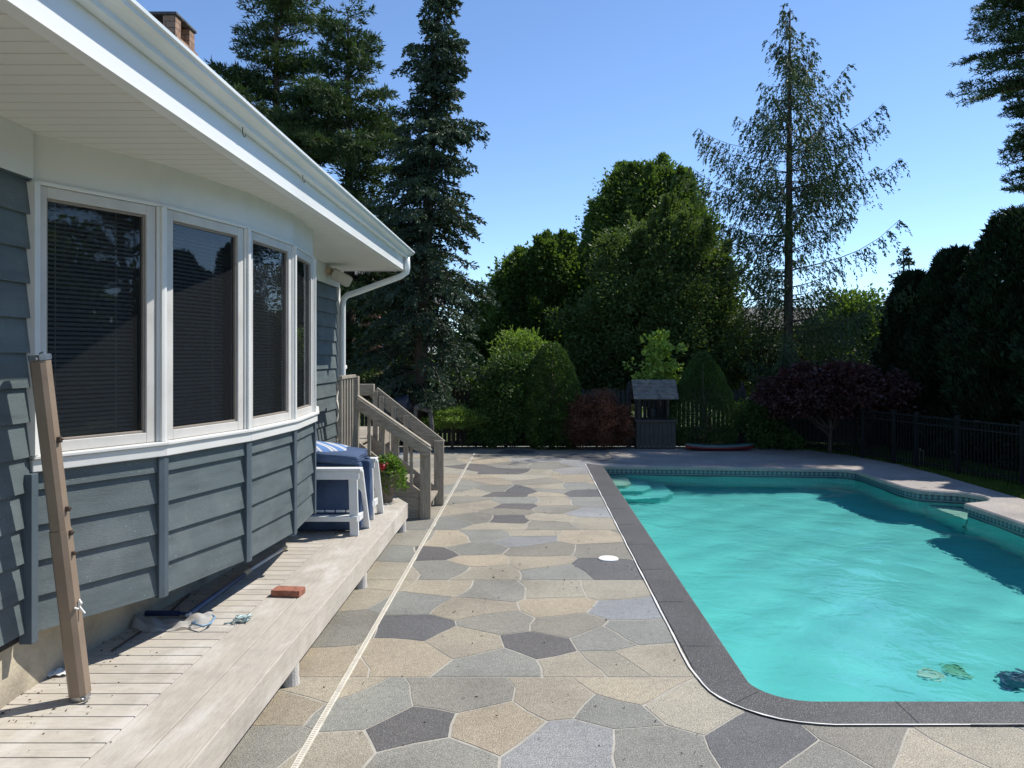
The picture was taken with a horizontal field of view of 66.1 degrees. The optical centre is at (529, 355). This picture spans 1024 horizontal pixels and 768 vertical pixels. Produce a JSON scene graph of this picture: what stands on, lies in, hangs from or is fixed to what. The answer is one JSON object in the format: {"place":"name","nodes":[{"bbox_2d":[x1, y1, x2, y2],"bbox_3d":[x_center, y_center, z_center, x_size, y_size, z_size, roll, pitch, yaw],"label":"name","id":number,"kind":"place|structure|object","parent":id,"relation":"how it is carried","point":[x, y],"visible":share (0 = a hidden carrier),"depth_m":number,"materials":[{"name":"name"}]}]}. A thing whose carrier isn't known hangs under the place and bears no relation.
{"place":"outdoors","nodes":[
{"label":"outdoors","id":0,"kind":"place"},
{"bbox_2d":[341,270,444,400],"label":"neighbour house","id":1,"kind":"structure","parent":0,"point":[357,272],"depth_m":27.00,"materials":[{"name":"grey"}]},
{"bbox_2d":[399,441,746,445],"bbox_3d":[-1.700,1.838,16.450,12.600,0.001,0.900,0,0,0],"label":"planting bed","id":2,"kind":"object","parent":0,"point":[561,442],"visible":0.17,"depth_m":16.70,"materials":[{"name":"brown soil"}]},
{"bbox_2d":[346,0,513,439],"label":"blue spruce","id":3,"kind":"object","parent":2,"relation":"on","point":[422,165],"visible":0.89,"depth_m":15.60,"materials":[{"name":"green plant"}]},
{"bbox_2d":[459,347,546,448],"bbox_3d":[-0.524,0.860,15.881,1.809,2.098,1.587,0,0,0],"label":"holly bush","id":4,"kind":"object","parent":2,"relation":"on","point":[500,408],"visible":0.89,"depth_m":15.66,"materials":[{"name":"green plant"}]},
{"bbox_2d":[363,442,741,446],"bbox_3d":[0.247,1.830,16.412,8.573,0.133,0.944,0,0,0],"label":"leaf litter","id":5,"kind":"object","parent":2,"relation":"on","point":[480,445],"visible":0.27,"depth_m":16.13,"materials":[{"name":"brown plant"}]},
{"bbox_2d":[359,381,872,442],"bbox_3d":[-0.075,1.195,16.679,14.950,1.310,0.158,0,0,0],"label":"picket fence","id":6,"kind":"object","parent":2,"relation":"on","point":[622,397],"visible":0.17,"depth_m":16.60,"materials":[{"name":"brown wood"}]},
{"bbox_2d":[665,350,742,445],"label":"dwarf spruce","id":7,"kind":"object","parent":2,"relation":"on","point":[703,403],"visible":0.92,"depth_m":15.71,"materials":[{"name":"green plant"}]},
{"bbox_2d":[136,0,1023,446],"label":"sky","id":8,"kind":"structure","parent":0,"point":[564,91],"materials":[{"name":"blue"}]},
{"bbox_2d":[360,403,859,443],"bbox_3d":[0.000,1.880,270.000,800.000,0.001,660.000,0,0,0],"label":"ground","id":9,"kind":"structure","parent":0,"point":[677,433],"depth_m":18.12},
{"bbox_2d":[0,0,414,709],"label":"house","id":10,"kind":"structure","parent":9,"relation":"on","point":[182,226],"depth_m":4.16,"materials":[{"name":"white wood"}]},
{"bbox_2d":[19,133,318,644],"bbox_3d":[-2.015,0.139,5.649,0.697,2.333,4.188,0,0,0],"label":"bow window","id":11,"kind":"structure","parent":10,"relation":"in","point":[159,508],"depth_m":4.20,"materials":[{"name":"white wood"}]},
{"bbox_2d":[327,267,352,286],"bbox_3d":[-2.148,-0.878,8.812,0.312,0.223,0.240,0,0,-16],"label":"security light","id":12,"kind":"object","parent":10,"relation":"attached to","point":[340,277],"visible":0.93,"depth_m":8.73,"materials":[{"name":"beige plastic"}]},
{"bbox_2d":[204,0,369,274],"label":"white pine","id":13,"kind":"object","parent":9,"relation":"on","point":[245,82],"visible":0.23,"depth_m":19.12,"materials":[{"name":"green plant"}]},
{"bbox_2d":[267,0,468,390],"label":"white pine","id":14,"kind":"object","parent":9,"relation":"on","point":[334,104],"visible":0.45,"depth_m":17.89,"materials":[{"name":"green plant"}]},
{"bbox_2d":[382,346,487,416],"bbox_3d":[-2.174,0.783,21.063,3.949,2.331,3.404,0,0,0],"label":"hedge","id":15,"kind":"object","parent":9,"relation":"on","point":[474,362],"visible":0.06,"depth_m":20.48,"materials":[{"name":"green plant"}]},
{"bbox_2d":[437,228,603,364],"bbox_3d":[-0.172,-0.936,23.080,5.370,5.577,4.441,0,0,0],"label":"shade tree","id":16,"kind":"object","parent":9,"relation":"on","point":[545,271],"visible":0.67,"depth_m":21.87,"materials":[{"name":"green plant"}]},
{"bbox_2d":[485,324,563,440],"bbox_3d":[-0.130,0.577,17.215,1.934,2.548,1.406,0,0,0],"label":"privet bush","id":17,"kind":"object","parent":9,"relation":"on","point":[529,345],"visible":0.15,"depth_m":17.08,"materials":[{"name":"green plant"}]},
{"bbox_2d":[546,348,642,420],"bbox_3d":[1.216,0.781,20.996,3.853,2.391,3.109,0,0,0],"label":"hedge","id":18,"kind":"object","parent":9,"relation":"on","point":[593,387],"visible":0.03,"depth_m":20.40,"materials":[{"name":"green plant"}]},
{"bbox_2d":[574,152,727,416],"bbox_3d":[3.565,-2.212,24.009,5.334,8.136,4.900,0,0,0],"label":"shade tree","id":19,"kind":"object","parent":9,"relation":"on","point":[635,187],"visible":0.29,"depth_m":23.22,"materials":[{"name":"green plant"}]},
{"bbox_2d":[543,190,764,416],"bbox_3d":[3.033,-1.086,19.454,5.429,5.880,4.668,0,0,0],"label":"shade tree","id":20,"kind":"object","parent":9,"relation":"on","point":[647,289],"visible":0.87,"depth_m":18.41,"materials":[{"name":"green plant"}]},
{"bbox_2d":[622,327,687,416],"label":"maple sapling","id":21,"kind":"object","parent":9,"relation":"on","point":[658,343],"visible":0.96,"depth_m":16.95,"materials":[{"name":"green plant"}]},
{"bbox_2d":[737,307,823,363],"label":"neighbour house","id":22,"kind":"structure","parent":9,"relation":"on","point":[816,309],"depth_m":34.01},
{"bbox_2d":[705,294,871,388],"bbox_3d":[6.077,0.212,18.554,3.955,3.278,2.869,0,0,0],"label":"understorey tree","id":23,"kind":"object","parent":9,"relation":"on","point":[768,358],"visible":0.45,"depth_m":18.25,"materials":[{"name":"green plant"}]},
{"bbox_2d":[670,3,918,426],"bbox_3d":[5.684,-3.052,17.789,5.030,9.805,4.446,0,0,15],"label":"hemlock tree","id":24,"kind":"object","parent":9,"relation":"on","point":[812,194],"visible":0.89,"depth_m":17.52,"materials":[{"name":"green plant"}]},
{"bbox_2d":[794,283,887,364],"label":"shade tree","id":25,"kind":"object","parent":9,"relation":"on","point":[855,303],"visible":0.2,"depth_m":28.27,"materials":[{"name":"green plant"}]},
{"bbox_2d":[867,246,915,363],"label":"blue spruce","id":26,"kind":"object","parent":9,"relation":"on","point":[905,261],"visible":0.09,"depth_m":25.91,"materials":[{"name":"green plant"}]},
{"bbox_2d":[919,206,1023,468],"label":"arborvitae","id":27,"kind":"object","parent":9,"relation":"on","point":[997,277],"visible":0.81,"depth_m":13.30,"materials":[{"name":"green plant"}]},
{"bbox_2d":[945,0,1023,214],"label":"white pine","id":28,"kind":"object","parent":9,"relation":"on","point":[1013,87],"visible":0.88,"depth_m":19.16,"materials":[{"name":"green plant"}]},
{"bbox_2d":[219,447,1023,767],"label":"paving","id":29,"kind":"structure","parent":0,"point":[747,739],"depth_m":4.61,"materials":[{"name":"beige stone"}]},
{"bbox_2d":[0,495,407,767],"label":"deck platform","id":30,"kind":"structure","parent":29,"relation":"on","point":[186,697],"depth_m":3.93,"materials":[{"name":"wood"}]},
{"bbox_2d":[47,668,65,676],"bbox_3d":[-2.309,1.555,3.870,0.154,0.022,0.060,0,0,-10],"label":"paper scrap","id":31,"kind":"object","parent":30,"relation":"on","point":[59,671],"visible":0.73,"depth_m":3.86,"materials":[{"name":"white paper"}]},
{"bbox_2d":[28,351,90,701],"bbox_3d":[-2.106,0.774,3.531,0.252,1.590,0.124,0,0,-42],"label":"awning post","id":32,"kind":"object","parent":30,"relation":"on","point":[65,572],"visible":1,"depth_m":3.51,"materials":[{"name":"brown wood"}]},
{"bbox_2d":[111,631,141,650],"bbox_3d":[-2.209,1.562,4.315,0.011,0.011,0.289,0,0,2],"label":"metal rod","id":33,"kind":"object","parent":30,"relation":"on","point":[124,642],"visible":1,"depth_m":4.29,"materials":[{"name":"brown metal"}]},
{"bbox_2d":[0,558,263,750],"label":"leaf debris","id":34,"kind":"object","parent":30,"relation":"on","point":[88,659],"visible":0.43,"depth_m":3.68,"materials":[{"name":"brown plant"}]},
{"bbox_2d":[130,610,215,632],"bbox_3d":[-2.170,1.480,4.632,0.695,0.172,0.324,0,0,20],"label":"pool skimmer net","id":35,"kind":"object","parent":30,"relation":"on","point":[151,623],"visible":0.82,"depth_m":4.57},
{"bbox_2d":[172,593,189,609],"bbox_3d":[-2.211,1.562,4.960,0.011,0.011,0.409,0,0,-6],"label":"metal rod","id":36,"kind":"object","parent":30,"relation":"on","point":[182,600],"visible":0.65,"depth_m":5.00,"materials":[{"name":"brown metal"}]},
{"bbox_2d":[185,545,287,616],"bbox_3d":[-2.023,1.550,5.536,0.057,0.041,1.677,0,0,2],"label":"pool net pole","id":37,"kind":"object","parent":30,"relation":"on","point":[220,591],"visible":0.96,"depth_m":5.33,"materials":[{"name":"blue plastic"}]},
{"bbox_2d":[224,613,251,623],"bbox_3d":[-1.716,1.549,4.638,0.148,0.045,0.087,0,0,0],"label":"rope","id":38,"kind":"object","parent":30,"relation":"on","point":[245,618],"visible":1,"depth_m":4.62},
{"bbox_2d":[271,586,304,597],"bbox_3d":[-1.587,1.548,5.169,0.194,0.043,0.110,0,0,6],"label":"brick","id":39,"kind":"object","parent":30,"relation":"on","point":[288,591],"visible":1,"depth_m":5.12,"materials":[{"name":"red brick"}]},
{"bbox_2d":[297,462,362,530],"bbox_3d":[-1.800,1.250,7.035,0.607,0.606,0.171,-1,0,0],"label":"cushion","id":40,"kind":"object","parent":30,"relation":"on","point":[332,494],"visible":0.52,"depth_m":6.95,"materials":[{"name":"blue fabric"}]},
{"bbox_2d":[316,447,367,464],"bbox_3d":[-1.830,0.895,7.180,0.626,0.121,0.443,5,3,0],"label":"cushion","id":41,"kind":"object","parent":40,"relation":"on","point":[352,455],"visible":0.55,"depth_m":6.97,"materials":[{"name":"blue fabric"}]},
{"bbox_2d":[316,441,349,451],"bbox_3d":[-1.870,0.855,7.200,0.506,0.101,0.423,9,2,-14],"label":"throw pillow","id":42,"kind":"object","parent":41,"relation":"on","point":[321,446],"visible":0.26,"depth_m":7.11,"materials":[{"name":"blue fabric"}]},
{"bbox_2d":[288,457,383,535],"bbox_3d":[-1.809,1.247,7.350,0.702,0.657,1.049,0,0,0],"label":"garden chair","id":43,"kind":"object","parent":30,"relation":"on","point":[354,476],"visible":0.45,"depth_m":6.85,"materials":[{"name":"paint"}]},
{"bbox_2d":[362,459,371,519],"bbox_3d":[-1.755,1.230,7.200,0.607,0.565,0.131,0,0,0],"label":"cushion","id":44,"kind":"object","parent":43,"relation":"on","point":[366,464],"visible":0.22,"depth_m":7.17,"materials":[{"name":"blue fabric"}]},
{"bbox_2d":[365,456,371,515],"bbox_3d":[-1.770,1.230,7.345,0.587,0.565,0.131,-2,0,0],"label":"cushion","id":45,"kind":"object","parent":43,"relation":"on","point":[368,457],"visible":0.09,"depth_m":7.35,"materials":[{"name":"blue fabric"}]},
{"bbox_2d":[378,452,409,502],"bbox_3d":[-1.531,1.298,8.478,0.447,0.545,0.405,0,0,-28],"label":"flower pot","id":46,"kind":"object","parent":30,"relation":"on","point":[388,464],"visible":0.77,"depth_m":8.40,"materials":[{"name":"grey ceramic"}]},
{"bbox_2d":[291,453,474,767],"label":"drain channel","id":47,"kind":"object","parent":29,"relation":"on","point":[314,733],"visible":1,"depth_m":4.86,"materials":[{"name":"plastic"}]},
{"bbox_2d":[336,374,444,518],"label":"porch steps","id":48,"kind":"structure","parent":29,"relation":"on","point":[420,494],"depth_m":8.92,"materials":[{"name":"grey wood"}]},
{"bbox_2d":[336,379,338,420],"bbox_3d":[-2.029,0.470,8.330,0.032,0.444,0.060,0,0,0],"label":"towel","id":49,"kind":"object","parent":48,"relation":"hanging from","point":[337,402],"visible":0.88,"depth_m":8.30,"materials":[{"name":"white fabric"}]},
{"bbox_2d":[413,405,433,450],"bbox_3d":[-2.044,1.383,15.173,0.461,0.883,0.129,0,0,22],"label":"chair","id":50,"kind":"object","parent":29,"relation":"on","point":[427,410],"visible":0.52,"depth_m":15.09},
{"bbox_2d":[420,402,490,448],"bbox_3d":[-1.452,1.386,15.613,1.317,0.931,1.259,0,0,35],"label":"juniper shrub","id":51,"kind":"object","parent":29,"relation":"on","point":[451,417],"visible":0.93,"depth_m":15.41,"materials":[{"name":"green plant"}]},
{"bbox_2d":[323,467,701,766],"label":"leaf debris","id":52,"kind":"object","parent":29,"relation":"on","point":[536,623],"visible":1,"depth_m":5.23,"materials":[{"name":"brown plant"}]},
{"bbox_2d":[518,340,582,449],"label":"clipped yew","id":53,"kind":"object","parent":29,"relation":"on","point":[572,385],"visible":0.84,"depth_m":15.47,"materials":[{"name":"green plant"}]},
{"bbox_2d":[550,386,636,448],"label":"laceleaf maple","id":54,"kind":"object","parent":29,"relation":"on","point":[602,422],"visible":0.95,"depth_m":15.36,"materials":[{"name":"red plant"}]},
{"bbox_2d":[598,555,617,561],"bbox_3d":[0.714,1.843,7.167,0.184,0.013,0.184,0,0,0],"label":"skimmer lid","id":55,"kind":"object","parent":29,"relation":"on","point":[608,558],"visible":1,"depth_m":7.14,"materials":[{"name":"white plastic"}]},
{"bbox_2d":[727,389,784,448],"bbox_3d":[4.559,1.263,15.787,1.182,1.272,1.120,0,0,0],"label":"understorey shrub","id":56,"kind":"object","parent":29,"relation":"on","point":[757,422],"visible":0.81,"depth_m":15.59,"materials":[{"name":"green plant"}]},
{"bbox_2d":[585,463,1023,725],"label":"swimming pool","id":57,"kind":"structure","parent":29,"relation":"in","point":[718,673],"depth_m":5.61,"materials":[{"name":"stone"}]},
{"bbox_2d":[609,475,1023,701],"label":"water","id":58,"kind":"structure","parent":57,"relation":"in","point":[826,589],"depth_m":6.93,"materials":[{"name":"teal liquid"}]},
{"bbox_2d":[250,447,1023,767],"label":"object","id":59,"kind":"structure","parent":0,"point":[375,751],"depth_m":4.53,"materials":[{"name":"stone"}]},
{"bbox_2d":[707,343,772,412],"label":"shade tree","id":60,"kind":"object","parent":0,"point":[746,388],"visible":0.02,"depth_m":19.86,"materials":[{"name":"green plant"}]},
{"bbox_2d":[605,447,1023,514],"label":"pool apron","id":61,"kind":"object","parent":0,"point":[753,456],"visible":0.98,"depth_m":13.86,"materials":[{"name":"grey concrete"}]},
{"bbox_2d":[629,380,678,447],"bbox_3d":[2.490,1.155,15.855,0.884,1.350,0.720,0,0,0],"label":"wishing well","id":62,"kind":"object","parent":61,"relation":"on","point":[652,430],"visible":0.9,"depth_m":15.56,"materials":[{"name":"grey wood"}]},
{"bbox_2d":[685,443,752,450],"bbox_3d":[3.694,1.772,15.350,1.323,0.133,0.360,0,0,0],"label":"paddle board","id":63,"kind":"object","parent":61,"relation":"on","point":[720,447],"visible":1,"depth_m":15.23,"materials":[{"name":"grey plastic"}]},
{"bbox_2d":[749,358,924,452],"bbox_3d":[5.698,0.942,14.893,3.115,1.821,2.135,0,0,0],"label":"purple maple","id":64,"kind":"object","parent":61,"relation":"on","point":[836,390],"visible":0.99,"depth_m":14.41,"materials":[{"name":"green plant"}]},
{"bbox_2d":[753,443,1023,498],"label":"lawn","id":65,"kind":"structure","parent":0,"point":[937,473],"depth_m":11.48,"materials":[{"name":"green plant"}]},
{"bbox_2d":[751,423,812,450],"bbox_3d":[5.017,1.624,15.783,1.195,0.582,1.173,0,0,0],"label":"understorey shrub","id":66,"kind":"object","parent":65,"relation":"on","point":[786,440],"visible":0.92,"depth_m":15.51,"materials":[{"name":"green plant"}]},
{"bbox_2d":[780,407,1023,484],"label":"metal fence","id":67,"kind":"object","parent":65,"relation":"on","point":[916,423],"visible":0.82,"depth_m":12.88,"materials":[{"name":"black metal"}]},
{"bbox_2d":[865,268,941,450],"bbox_3d":[7.740,0.075,15.916,2.058,3.728,1.991,0,0,0],"label":"arborvitae","id":68,"kind":"object","parent":65,"relation":"on","point":[898,324],"visible":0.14,"depth_m":15.72,"materials":[{"name":"green plant"}]},
{"bbox_2d":[919,448,923,466],"bbox_3d":[6.523,1.697,13.153,0.090,0.306,0.090,0,0,0],"label":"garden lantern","id":69,"kind":"object","parent":65,"relation":"on","point":[919,455],"visible":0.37,"depth_m":13.11,"materials":[{"name":"metal"}]},
{"bbox_2d":[888,243,1010,456],"bbox_3d":[8.149,-0.132,15.015,2.607,4.038,2.553,0,0,0],"label":"arborvitae","id":70,"kind":"object","parent":65,"relation":"on","point":[947,267],"visible":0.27,"depth_m":14.75,"materials":[{"name":"green plant"}]},
{"bbox_2d":[987,295,1023,470],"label":"arborvitae","id":71,"kind":"object","parent":65,"relation":"on","point":[1015,386],"visible":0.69,"depth_m":12.54,"materials":[{"name":"green plant"}]},
{"bbox_3d":[-2.629,1.470,15.360,0.689,0.700,0.340,0,0,0],"label":"garden rack","id":72,"kind":"object","parent":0,"visible":0},
{"bbox_2d":[378,394,411,416],"bbox_3d":[-2.625,0.990,15.300,0.627,0.343,0.342,-14,6,-10],"label":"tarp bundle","id":73,"kind":"object","parent":72,"relation":"on","point":[403,401],"visible":0.45,"depth_m":15.20,"materials":[{"name":"blue plastic"}]}
]}

